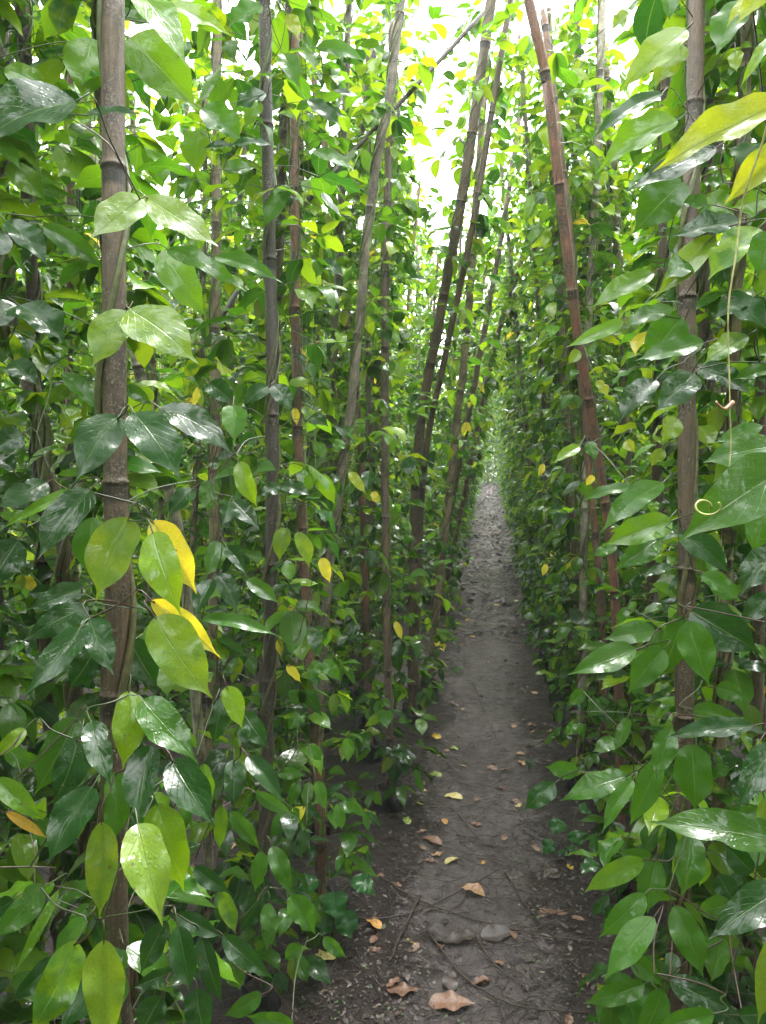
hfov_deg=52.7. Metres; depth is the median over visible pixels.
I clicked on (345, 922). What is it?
weed seedling
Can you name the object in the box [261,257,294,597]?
climbing vine
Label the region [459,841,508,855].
twig
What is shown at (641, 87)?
climbing vine
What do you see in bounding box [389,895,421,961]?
twig
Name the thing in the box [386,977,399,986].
fallen leaf
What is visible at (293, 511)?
climbing vine
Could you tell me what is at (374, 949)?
fallen leaf
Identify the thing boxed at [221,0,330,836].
climbing vine
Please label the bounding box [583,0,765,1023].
climbing vine
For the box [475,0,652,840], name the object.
climbing vine
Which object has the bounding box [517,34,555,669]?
bamboo stake
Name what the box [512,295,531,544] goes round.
bamboo stake
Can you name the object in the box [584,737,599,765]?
grow bag
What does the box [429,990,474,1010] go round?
fallen leaf
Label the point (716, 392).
climbing vine
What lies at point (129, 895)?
bamboo stake
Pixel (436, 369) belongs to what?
climbing vine
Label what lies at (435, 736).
fallen leaf
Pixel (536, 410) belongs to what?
climbing vine
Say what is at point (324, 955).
fallen leaf
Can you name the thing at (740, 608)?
climbing vine
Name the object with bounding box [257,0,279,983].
bamboo stake
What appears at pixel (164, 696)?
grow bag
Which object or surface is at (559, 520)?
climbing vine
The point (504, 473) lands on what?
climbing vine
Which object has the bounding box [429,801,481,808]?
twig
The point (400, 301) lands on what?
climbing vine
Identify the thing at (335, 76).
climbing vine
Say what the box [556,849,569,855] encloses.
weed seedling
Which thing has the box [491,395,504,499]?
climbing vine
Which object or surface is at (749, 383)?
climbing vine
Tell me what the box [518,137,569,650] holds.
climbing vine
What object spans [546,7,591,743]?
bamboo stake
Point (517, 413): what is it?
bamboo stake
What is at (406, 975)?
fallen leaf
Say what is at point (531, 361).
bamboo stake
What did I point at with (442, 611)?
grow bag
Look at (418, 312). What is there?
climbing vine
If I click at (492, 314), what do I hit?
climbing vine
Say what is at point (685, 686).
bamboo stake
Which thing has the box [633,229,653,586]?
climbing vine
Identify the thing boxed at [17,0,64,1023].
bamboo stake
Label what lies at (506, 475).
climbing vine
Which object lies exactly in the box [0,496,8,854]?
bamboo stake
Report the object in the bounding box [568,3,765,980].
climbing vine
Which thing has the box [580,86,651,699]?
climbing vine
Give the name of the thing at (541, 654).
grow bag
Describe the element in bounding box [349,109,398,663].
bamboo stake
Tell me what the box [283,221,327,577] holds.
climbing vine
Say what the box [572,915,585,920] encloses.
fallen leaf
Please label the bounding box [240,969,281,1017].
grow bag
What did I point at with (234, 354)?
climbing vine
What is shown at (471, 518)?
climbing vine
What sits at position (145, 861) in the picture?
climbing vine
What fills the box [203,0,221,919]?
bamboo stake
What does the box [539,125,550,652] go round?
bamboo stake
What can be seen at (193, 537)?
bamboo stake
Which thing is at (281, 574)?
climbing vine
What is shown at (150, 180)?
climbing vine
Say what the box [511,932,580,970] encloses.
twig
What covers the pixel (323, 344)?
climbing vine
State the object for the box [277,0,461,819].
climbing vine
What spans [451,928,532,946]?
twig
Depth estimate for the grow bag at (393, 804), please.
3.15 m
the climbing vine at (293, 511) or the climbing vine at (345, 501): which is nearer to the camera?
the climbing vine at (345, 501)
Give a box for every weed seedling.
[297,873,374,939]
[523,757,535,770]
[542,802,590,853]
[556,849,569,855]
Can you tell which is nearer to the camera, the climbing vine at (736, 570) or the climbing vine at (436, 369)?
the climbing vine at (736, 570)
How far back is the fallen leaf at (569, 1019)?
2.01 m
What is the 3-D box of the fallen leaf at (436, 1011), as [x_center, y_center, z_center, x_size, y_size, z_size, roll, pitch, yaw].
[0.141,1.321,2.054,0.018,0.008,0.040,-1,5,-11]
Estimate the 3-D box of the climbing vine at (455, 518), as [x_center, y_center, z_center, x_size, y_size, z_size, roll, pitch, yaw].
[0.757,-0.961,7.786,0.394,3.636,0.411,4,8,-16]
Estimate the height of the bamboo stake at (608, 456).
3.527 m
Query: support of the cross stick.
attached to the bamboo stake at (297, 565)
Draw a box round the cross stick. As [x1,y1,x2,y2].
[221,11,484,321]
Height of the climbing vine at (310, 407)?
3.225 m
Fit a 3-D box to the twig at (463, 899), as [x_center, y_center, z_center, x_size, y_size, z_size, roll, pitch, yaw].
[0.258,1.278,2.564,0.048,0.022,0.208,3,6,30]
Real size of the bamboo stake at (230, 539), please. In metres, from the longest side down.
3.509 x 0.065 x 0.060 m
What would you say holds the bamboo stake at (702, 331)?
on the ground
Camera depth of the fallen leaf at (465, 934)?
2.36 m
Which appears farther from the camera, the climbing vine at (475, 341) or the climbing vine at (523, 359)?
the climbing vine at (475, 341)
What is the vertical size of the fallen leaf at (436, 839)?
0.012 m
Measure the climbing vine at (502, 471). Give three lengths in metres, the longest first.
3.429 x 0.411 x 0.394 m
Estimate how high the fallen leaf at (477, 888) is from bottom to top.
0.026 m
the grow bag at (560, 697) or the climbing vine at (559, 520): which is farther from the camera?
the grow bag at (560, 697)
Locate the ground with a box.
[0,455,765,1023]
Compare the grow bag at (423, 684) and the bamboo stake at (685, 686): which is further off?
the grow bag at (423, 684)
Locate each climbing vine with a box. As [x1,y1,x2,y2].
[0,0,61,1023]
[0,0,133,1023]
[0,0,345,1023]
[0,1,50,874]
[0,1,279,1023]
[0,184,26,693]
[0,266,34,769]
[0,773,170,1023]
[1,0,211,1023]
[14,2,103,728]
[25,4,104,797]
[26,75,88,661]
[33,19,250,940]
[60,1,153,744]
[73,204,104,603]
[80,16,160,697]
[125,81,187,695]
[129,227,170,609]
[149,0,285,946]
[155,42,240,722]
[155,229,198,606]
[165,91,224,663]
[175,0,365,995]
[188,225,210,545]
[189,64,262,694]
[204,157,257,661]
[207,221,242,568]
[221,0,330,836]
[221,192,262,639]
[232,235,253,534]
[236,0,381,948]
[237,175,288,612]
[238,121,286,655]
[252,251,292,627]
[261,0,345,761]
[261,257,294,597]
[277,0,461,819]
[278,16,415,758]
[279,227,305,581]
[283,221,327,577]
[284,0,383,743]
[286,244,313,573]
[290,239,320,611]
[304,220,345,581]
[307,40,402,717]
[317,203,356,586]
[327,101,418,671]
[330,288,356,579]
[332,11,446,809]
[332,47,406,727]
[336,148,418,641]
[337,0,430,691]
[344,281,361,575]
[361,204,405,609]
[370,137,407,627]
[371,0,540,709]
[378,226,410,603]
[390,183,440,600]
[396,281,412,568]
[397,250,453,590]
[401,249,434,586]
[404,9,525,692]
[405,225,433,568]
[407,236,441,547]
[408,271,440,531]
[420,101,537,624]
[422,230,505,589]
[423,276,465,559]
[426,177,549,611]
[426,234,490,576]
[428,189,478,592]
[432,269,492,569]
[437,253,465,563]
[453,265,503,559]
[455,286,499,555]
[455,296,503,555]
[458,290,491,540]
[459,312,476,544]
[462,370,499,534]
[463,401,489,522]
[469,392,496,522]
[472,392,499,512]
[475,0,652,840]
[480,413,492,488]
[485,159,553,616]
[490,38,575,668]
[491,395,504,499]
[492,312,520,541]
[493,254,531,572]
[493,257,538,578]
[493,392,506,518]
[493,392,512,526]
[494,291,525,576]
[494,371,514,530]
[494,387,509,521]
[495,285,519,556]
[495,312,522,564]
[496,250,532,589]
[496,395,505,503]
[504,223,544,616]
[506,10,614,741]
[506,13,645,812]
[516,160,559,636]
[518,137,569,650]
[523,180,553,601]
[524,0,765,1023]
[526,0,644,778]
[531,91,618,688]
[536,0,610,709]
[566,67,650,643]
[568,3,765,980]
[576,166,618,613]
[577,0,720,894]
[577,160,611,640]
[578,54,653,717]
[578,120,643,650]
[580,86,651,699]
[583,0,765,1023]
[614,232,646,510]
[621,72,676,751]
[627,9,764,962]
[633,74,729,793]
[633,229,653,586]
[634,0,765,1023]
[634,10,763,903]
[639,251,667,586]
[702,162,724,601]
[705,145,751,626]
[717,87,764,704]
[735,218,753,606]
[748,629,765,701]
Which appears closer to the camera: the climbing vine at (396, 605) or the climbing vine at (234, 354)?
the climbing vine at (234, 354)
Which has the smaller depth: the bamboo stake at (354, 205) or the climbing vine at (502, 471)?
the bamboo stake at (354, 205)
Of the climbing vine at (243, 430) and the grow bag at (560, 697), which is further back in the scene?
the climbing vine at (243, 430)
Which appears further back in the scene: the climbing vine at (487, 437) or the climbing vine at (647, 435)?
the climbing vine at (487, 437)
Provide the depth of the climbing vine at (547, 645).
4.43 m
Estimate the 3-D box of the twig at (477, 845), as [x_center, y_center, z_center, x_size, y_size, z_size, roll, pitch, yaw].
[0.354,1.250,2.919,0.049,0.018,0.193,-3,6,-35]
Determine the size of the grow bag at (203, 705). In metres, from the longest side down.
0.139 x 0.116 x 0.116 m
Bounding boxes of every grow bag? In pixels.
[160,692,178,707]
[193,909,201,945]
[202,693,220,711]
[207,929,234,958]
[227,665,244,681]
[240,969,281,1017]
[241,837,271,866]
[285,773,309,799]
[306,808,330,836]
[342,672,354,685]
[350,689,358,696]
[353,713,365,728]
[360,738,381,763]
[374,780,405,812]
[402,702,421,724]
[419,677,437,691]
[440,606,445,614]
[534,622,544,627]
[538,652,550,666]
[543,666,556,684]
[548,685,566,700]
[561,706,576,726]
[566,769,589,790]
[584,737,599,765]
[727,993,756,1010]
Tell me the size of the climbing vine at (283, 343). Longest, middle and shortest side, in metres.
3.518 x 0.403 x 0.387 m
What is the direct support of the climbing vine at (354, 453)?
on the ground
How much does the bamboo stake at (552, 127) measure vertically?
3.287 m
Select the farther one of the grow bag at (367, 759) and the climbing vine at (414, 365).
the climbing vine at (414, 365)
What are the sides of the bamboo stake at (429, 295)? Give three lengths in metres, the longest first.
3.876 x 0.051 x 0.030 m
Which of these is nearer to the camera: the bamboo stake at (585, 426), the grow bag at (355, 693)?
the bamboo stake at (585, 426)
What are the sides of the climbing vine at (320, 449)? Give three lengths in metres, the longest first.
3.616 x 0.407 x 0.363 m
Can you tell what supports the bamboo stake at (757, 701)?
on the ground
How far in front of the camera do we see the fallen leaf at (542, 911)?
2.48 m
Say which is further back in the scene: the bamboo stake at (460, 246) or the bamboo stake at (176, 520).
the bamboo stake at (460, 246)
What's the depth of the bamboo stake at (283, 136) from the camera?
2.67 m
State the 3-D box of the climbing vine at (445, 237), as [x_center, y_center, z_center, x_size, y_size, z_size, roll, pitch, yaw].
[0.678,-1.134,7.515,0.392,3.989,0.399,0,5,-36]
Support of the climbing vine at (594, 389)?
on the ground
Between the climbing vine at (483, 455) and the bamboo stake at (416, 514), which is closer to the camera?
the bamboo stake at (416, 514)
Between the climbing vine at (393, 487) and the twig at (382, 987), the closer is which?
the twig at (382, 987)
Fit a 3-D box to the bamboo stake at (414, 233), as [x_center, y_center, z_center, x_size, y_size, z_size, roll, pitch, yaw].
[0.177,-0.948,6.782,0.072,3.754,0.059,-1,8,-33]
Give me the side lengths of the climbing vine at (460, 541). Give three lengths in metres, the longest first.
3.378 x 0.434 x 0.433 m
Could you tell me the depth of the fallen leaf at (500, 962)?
2.25 m
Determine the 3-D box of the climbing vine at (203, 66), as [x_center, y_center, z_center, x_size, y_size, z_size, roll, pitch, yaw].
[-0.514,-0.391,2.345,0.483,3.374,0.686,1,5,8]
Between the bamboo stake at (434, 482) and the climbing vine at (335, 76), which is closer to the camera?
the climbing vine at (335, 76)
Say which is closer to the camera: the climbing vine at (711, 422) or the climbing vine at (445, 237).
the climbing vine at (711, 422)
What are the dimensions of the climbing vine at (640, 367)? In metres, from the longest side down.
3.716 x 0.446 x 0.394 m
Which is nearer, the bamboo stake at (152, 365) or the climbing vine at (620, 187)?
the climbing vine at (620, 187)
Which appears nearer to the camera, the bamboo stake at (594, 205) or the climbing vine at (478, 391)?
the bamboo stake at (594, 205)
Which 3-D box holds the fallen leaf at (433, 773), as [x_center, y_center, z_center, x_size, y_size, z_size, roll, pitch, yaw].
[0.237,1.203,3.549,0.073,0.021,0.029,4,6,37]
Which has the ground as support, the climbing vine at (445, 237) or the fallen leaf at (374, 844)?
the fallen leaf at (374, 844)
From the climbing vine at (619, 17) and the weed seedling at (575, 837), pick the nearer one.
the climbing vine at (619, 17)
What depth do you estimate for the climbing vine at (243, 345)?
4.85 m
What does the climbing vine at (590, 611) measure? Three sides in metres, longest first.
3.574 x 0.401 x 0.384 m
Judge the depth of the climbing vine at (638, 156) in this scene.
2.35 m
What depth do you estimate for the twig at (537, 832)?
2.97 m
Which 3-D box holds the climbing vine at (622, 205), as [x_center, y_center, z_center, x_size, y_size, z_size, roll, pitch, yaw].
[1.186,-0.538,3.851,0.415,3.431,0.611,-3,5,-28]
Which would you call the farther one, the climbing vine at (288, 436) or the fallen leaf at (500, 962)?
the climbing vine at (288, 436)
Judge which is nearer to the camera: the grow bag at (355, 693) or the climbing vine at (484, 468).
the grow bag at (355, 693)
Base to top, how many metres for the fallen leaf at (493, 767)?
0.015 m
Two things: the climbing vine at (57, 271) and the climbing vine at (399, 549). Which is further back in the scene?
the climbing vine at (399, 549)
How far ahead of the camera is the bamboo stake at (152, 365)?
4.12 m
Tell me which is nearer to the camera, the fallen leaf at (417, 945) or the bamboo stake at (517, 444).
the fallen leaf at (417, 945)
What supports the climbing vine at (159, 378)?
on the ground
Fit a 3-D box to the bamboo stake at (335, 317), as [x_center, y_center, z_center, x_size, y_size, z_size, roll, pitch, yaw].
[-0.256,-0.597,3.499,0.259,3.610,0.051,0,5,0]
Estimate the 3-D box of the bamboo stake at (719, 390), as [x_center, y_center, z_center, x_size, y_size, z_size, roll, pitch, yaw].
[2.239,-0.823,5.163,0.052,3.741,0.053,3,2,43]
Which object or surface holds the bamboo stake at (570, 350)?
on the ground
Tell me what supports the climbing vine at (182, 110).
on the ground
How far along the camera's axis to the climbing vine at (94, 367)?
5.05 m
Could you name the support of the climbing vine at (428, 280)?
attached to the bamboo stake at (429, 295)
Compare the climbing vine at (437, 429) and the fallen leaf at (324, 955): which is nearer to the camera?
the fallen leaf at (324, 955)
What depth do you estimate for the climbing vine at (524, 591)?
6.38 m
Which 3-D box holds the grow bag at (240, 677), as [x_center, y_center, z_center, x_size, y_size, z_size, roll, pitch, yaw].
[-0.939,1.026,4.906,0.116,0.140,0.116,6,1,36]
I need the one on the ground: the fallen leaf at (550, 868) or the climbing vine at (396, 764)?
the fallen leaf at (550, 868)
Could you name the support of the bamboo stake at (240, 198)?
on the ground
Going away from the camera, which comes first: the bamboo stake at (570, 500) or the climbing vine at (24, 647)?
the climbing vine at (24, 647)
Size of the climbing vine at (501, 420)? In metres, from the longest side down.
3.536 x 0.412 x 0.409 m
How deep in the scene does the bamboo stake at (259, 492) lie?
5.06 m
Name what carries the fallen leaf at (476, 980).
on the ground
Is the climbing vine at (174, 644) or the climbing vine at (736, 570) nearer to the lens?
the climbing vine at (174, 644)
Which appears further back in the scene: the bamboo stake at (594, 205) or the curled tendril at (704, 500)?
the bamboo stake at (594, 205)
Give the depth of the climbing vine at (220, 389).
1.59 m
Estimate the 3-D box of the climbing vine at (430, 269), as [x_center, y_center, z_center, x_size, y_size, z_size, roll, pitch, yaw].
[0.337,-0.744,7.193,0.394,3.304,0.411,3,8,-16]
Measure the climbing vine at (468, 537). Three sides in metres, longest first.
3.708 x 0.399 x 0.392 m
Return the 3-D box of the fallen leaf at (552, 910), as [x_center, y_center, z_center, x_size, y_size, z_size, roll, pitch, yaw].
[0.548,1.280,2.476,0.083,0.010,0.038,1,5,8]
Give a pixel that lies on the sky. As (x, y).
(444, 181)
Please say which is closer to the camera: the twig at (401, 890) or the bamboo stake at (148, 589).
the twig at (401, 890)
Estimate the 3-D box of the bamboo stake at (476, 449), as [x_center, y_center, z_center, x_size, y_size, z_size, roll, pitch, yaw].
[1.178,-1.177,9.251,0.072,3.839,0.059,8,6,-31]
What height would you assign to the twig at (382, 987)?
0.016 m
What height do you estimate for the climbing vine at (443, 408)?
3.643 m
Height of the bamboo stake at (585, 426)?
3.284 m
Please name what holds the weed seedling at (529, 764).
on the ground
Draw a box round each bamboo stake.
[0,17,89,851]
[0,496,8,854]
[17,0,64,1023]
[65,71,73,538]
[73,22,219,943]
[95,2,134,1023]
[98,0,130,1023]
[127,438,137,691]
[129,92,171,693]
[146,249,150,603]
[179,49,208,703]
[185,101,203,572]
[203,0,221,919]
[218,68,253,572]
[227,191,236,659]
[234,228,250,583]
[253,168,277,647]
[255,2,289,829]
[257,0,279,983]
[290,6,326,896]
[296,32,303,778]
[308,306,320,455]
[310,67,372,745]
[313,0,405,807]
[313,3,351,657]
[333,49,371,469]
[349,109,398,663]
[354,3,397,690]
[360,32,377,713]
[369,203,393,630]
[381,20,394,787]
[394,181,420,540]
[404,257,438,588]
[407,0,513,706]
[417,245,419,400]
[422,400,447,566]
[426,235,431,353]
[427,34,491,681]
[430,101,520,615]
[432,235,494,588]
[442,149,548,606]
[445,225,462,484]
[463,370,492,511]
[464,265,485,420]
[499,164,536,565]
[506,264,527,539]
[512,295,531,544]
[512,323,527,558]
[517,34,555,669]
[523,0,625,854]
[530,245,534,476]
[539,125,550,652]
[540,8,606,770]
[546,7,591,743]
[559,163,591,647]
[567,0,580,711]
[576,0,605,774]
[602,121,622,606]
[604,45,637,717]
[606,246,612,633]
[609,167,629,702]
[630,27,670,891]
[658,478,667,680]
[669,0,705,1012]
[696,7,716,593]
[701,101,724,799]
[706,12,753,980]
[717,174,725,437]
[721,178,730,430]
[741,7,765,977]
[745,138,751,595]
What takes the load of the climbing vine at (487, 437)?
attached to the bamboo stake
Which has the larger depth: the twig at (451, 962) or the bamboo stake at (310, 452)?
the bamboo stake at (310, 452)
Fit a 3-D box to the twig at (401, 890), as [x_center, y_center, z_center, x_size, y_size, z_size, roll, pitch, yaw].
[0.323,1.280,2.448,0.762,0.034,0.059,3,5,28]
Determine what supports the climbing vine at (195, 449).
on the ground
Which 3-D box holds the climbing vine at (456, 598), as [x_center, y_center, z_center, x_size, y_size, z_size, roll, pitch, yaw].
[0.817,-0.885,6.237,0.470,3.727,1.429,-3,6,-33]
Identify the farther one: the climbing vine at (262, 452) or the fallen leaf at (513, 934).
the climbing vine at (262, 452)
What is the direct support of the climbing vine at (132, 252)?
on the ground
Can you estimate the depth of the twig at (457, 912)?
2.49 m
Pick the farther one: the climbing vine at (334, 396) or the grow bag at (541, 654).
the climbing vine at (334, 396)
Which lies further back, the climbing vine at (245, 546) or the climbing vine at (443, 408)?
the climbing vine at (443, 408)
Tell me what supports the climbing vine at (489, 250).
attached to the bamboo stake at (484, 329)
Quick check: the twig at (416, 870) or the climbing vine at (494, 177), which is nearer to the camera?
the twig at (416, 870)
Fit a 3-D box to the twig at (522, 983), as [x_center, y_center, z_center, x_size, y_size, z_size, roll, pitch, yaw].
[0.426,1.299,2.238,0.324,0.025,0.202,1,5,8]
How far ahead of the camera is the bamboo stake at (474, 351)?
8.27 m
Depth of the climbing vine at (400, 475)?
8.04 m
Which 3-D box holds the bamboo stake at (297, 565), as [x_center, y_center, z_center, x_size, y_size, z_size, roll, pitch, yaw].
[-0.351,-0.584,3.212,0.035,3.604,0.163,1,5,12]
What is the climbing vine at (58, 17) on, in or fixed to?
on the ground
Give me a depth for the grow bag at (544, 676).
4.85 m
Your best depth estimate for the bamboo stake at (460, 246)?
7.48 m
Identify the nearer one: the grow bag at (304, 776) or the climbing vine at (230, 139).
the climbing vine at (230, 139)
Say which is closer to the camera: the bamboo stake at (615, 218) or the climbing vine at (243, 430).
the bamboo stake at (615, 218)
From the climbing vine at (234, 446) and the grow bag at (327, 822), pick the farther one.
the climbing vine at (234, 446)
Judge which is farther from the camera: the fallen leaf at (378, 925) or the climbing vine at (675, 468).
the climbing vine at (675, 468)
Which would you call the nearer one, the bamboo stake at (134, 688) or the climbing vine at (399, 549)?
the bamboo stake at (134, 688)
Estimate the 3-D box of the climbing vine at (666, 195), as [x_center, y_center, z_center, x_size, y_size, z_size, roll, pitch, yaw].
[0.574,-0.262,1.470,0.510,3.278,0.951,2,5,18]
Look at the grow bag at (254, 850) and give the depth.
2.75 m
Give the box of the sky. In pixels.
[2,0,757,448]
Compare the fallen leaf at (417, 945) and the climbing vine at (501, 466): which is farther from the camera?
the climbing vine at (501, 466)
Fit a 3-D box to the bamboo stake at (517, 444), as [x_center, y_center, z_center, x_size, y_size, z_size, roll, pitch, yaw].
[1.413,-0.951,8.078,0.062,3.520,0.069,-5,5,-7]
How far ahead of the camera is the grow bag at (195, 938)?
2.27 m
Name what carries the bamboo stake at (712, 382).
on the ground
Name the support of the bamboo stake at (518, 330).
on the ground
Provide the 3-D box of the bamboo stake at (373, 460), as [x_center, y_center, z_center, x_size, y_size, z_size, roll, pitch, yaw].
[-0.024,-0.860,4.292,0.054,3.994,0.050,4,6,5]
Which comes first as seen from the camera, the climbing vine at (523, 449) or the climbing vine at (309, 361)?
the climbing vine at (309, 361)
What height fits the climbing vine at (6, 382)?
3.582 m
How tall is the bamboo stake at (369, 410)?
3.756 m
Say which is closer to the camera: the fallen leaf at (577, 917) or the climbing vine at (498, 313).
the fallen leaf at (577, 917)
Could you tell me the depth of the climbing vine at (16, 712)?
1.34 m
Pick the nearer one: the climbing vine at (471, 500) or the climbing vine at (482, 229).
the climbing vine at (482, 229)
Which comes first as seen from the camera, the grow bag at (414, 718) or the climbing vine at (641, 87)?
the climbing vine at (641, 87)
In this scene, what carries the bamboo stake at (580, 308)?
on the ground
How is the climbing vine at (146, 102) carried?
attached to the bamboo stake at (176, 520)
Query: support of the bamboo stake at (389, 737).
on the ground
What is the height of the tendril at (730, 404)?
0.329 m
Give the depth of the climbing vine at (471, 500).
9.27 m
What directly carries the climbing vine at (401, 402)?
attached to the bamboo stake at (390, 256)
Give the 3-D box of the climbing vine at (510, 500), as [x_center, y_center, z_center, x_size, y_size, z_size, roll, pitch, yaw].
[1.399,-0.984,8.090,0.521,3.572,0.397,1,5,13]
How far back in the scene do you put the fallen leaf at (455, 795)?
3.33 m
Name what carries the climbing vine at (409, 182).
attached to the bamboo stake at (378, 301)
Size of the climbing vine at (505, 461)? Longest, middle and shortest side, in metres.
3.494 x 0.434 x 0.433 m
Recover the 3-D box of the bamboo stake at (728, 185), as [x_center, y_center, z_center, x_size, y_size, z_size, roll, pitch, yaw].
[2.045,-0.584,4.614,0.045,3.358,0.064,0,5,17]
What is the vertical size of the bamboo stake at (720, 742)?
3.289 m
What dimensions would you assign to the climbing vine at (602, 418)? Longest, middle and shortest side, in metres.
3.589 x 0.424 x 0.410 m
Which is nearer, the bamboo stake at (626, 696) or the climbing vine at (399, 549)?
the bamboo stake at (626, 696)
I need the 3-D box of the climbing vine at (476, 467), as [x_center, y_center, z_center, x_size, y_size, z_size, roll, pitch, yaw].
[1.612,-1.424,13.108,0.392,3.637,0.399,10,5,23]
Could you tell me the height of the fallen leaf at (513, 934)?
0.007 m
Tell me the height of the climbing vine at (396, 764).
3.369 m
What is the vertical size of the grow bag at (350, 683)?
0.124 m
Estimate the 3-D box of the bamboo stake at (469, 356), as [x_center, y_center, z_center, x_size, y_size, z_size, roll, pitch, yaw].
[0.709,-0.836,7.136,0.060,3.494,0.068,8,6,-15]
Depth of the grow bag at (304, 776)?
3.28 m
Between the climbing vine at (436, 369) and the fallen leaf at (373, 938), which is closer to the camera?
the fallen leaf at (373, 938)
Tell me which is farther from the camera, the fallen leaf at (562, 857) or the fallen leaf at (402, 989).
the fallen leaf at (562, 857)
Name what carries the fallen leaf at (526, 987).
on the ground
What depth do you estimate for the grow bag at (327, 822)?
2.94 m
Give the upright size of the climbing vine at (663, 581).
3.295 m
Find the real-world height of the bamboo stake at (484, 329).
3.966 m
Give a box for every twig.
[314,914,383,1019]
[324,950,383,988]
[358,869,498,919]
[382,877,609,942]
[388,868,451,871]
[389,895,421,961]
[413,760,452,782]
[419,801,504,847]
[426,930,590,1020]
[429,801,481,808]
[432,904,478,912]
[448,882,479,913]
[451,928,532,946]
[456,834,497,854]
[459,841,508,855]
[472,1000,533,1023]
[473,682,496,739]
[474,937,584,986]
[505,872,556,938]
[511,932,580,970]
[519,819,559,844]
[537,910,578,928]
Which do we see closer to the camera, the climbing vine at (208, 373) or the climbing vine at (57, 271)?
the climbing vine at (57, 271)
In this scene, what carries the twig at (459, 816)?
on the ground
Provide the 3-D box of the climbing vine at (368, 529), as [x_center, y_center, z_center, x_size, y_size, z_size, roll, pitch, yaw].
[-0.183,-0.600,3.670,0.474,3.576,0.723,-5,7,-43]
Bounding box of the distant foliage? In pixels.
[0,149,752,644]
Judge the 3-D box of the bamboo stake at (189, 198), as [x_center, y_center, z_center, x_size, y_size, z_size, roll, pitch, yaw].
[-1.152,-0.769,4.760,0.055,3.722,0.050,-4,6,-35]
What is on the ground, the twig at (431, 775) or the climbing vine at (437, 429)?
the twig at (431, 775)
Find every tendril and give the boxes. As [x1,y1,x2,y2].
[694,499,721,515]
[715,126,765,465]
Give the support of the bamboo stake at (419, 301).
on the ground
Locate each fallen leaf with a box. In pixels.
[315,949,334,959]
[366,917,381,928]
[367,946,379,951]
[369,935,377,942]
[372,840,379,847]
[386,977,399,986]
[387,982,420,996]
[402,972,409,980]
[403,816,410,823]
[409,943,419,951]
[422,835,441,844]
[424,858,436,861]
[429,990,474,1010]
[430,771,441,776]
[431,935,456,942]
[432,733,440,738]
[433,1005,439,1013]
[442,967,457,990]
[445,792,461,798]
[445,857,456,863]
[448,929,480,943]
[461,883,484,895]
[472,975,488,983]
[481,924,513,941]
[487,765,496,769]
[494,960,505,965]
[509,931,516,938]
[520,983,528,990]
[531,845,539,850]
[539,908,545,916]
[544,862,560,877]
[545,908,566,914]
[555,855,565,859]
[565,1014,573,1023]
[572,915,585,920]
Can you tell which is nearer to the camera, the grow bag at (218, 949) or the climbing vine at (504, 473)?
the grow bag at (218, 949)
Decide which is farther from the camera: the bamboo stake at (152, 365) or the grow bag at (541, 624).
the grow bag at (541, 624)
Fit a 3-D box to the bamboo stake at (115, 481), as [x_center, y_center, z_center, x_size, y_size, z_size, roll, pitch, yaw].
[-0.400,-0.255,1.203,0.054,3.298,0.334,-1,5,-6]
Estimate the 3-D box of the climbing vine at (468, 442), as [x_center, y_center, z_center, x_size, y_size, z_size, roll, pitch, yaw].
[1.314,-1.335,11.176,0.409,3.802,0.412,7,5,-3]
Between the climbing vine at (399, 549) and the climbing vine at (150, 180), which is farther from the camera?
the climbing vine at (399, 549)
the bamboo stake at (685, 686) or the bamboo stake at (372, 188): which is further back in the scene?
the bamboo stake at (372, 188)
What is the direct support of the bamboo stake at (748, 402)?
on the ground
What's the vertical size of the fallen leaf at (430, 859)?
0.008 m
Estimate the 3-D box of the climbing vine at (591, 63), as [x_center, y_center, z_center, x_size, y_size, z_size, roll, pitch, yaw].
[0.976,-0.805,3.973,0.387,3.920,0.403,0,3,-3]
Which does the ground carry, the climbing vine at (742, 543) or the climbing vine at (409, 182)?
the climbing vine at (742, 543)
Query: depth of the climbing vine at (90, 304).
3.32 m
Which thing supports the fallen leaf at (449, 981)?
on the ground
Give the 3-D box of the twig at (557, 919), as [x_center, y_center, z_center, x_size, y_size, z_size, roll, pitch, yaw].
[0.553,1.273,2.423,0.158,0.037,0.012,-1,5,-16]
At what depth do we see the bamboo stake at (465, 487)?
6.38 m
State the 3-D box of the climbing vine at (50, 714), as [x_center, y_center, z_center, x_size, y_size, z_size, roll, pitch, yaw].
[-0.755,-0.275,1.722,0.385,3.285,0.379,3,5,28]
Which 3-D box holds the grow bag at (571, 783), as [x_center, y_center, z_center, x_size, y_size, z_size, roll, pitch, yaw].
[0.852,1.167,3.351,0.117,0.117,0.113,-4,9,-37]
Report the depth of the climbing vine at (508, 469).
8.61 m
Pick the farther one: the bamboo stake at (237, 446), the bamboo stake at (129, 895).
the bamboo stake at (237, 446)
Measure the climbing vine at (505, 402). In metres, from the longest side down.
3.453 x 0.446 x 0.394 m
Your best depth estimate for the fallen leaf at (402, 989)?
2.12 m
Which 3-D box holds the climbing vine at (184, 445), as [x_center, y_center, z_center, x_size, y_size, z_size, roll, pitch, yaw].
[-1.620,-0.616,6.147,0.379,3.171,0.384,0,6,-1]
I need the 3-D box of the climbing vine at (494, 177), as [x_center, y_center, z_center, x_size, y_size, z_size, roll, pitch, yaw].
[0.462,-0.808,4.440,0.749,3.885,0.473,3,6,35]
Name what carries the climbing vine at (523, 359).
on the ground
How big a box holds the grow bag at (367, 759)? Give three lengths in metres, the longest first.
0.124 x 0.118 x 0.113 m

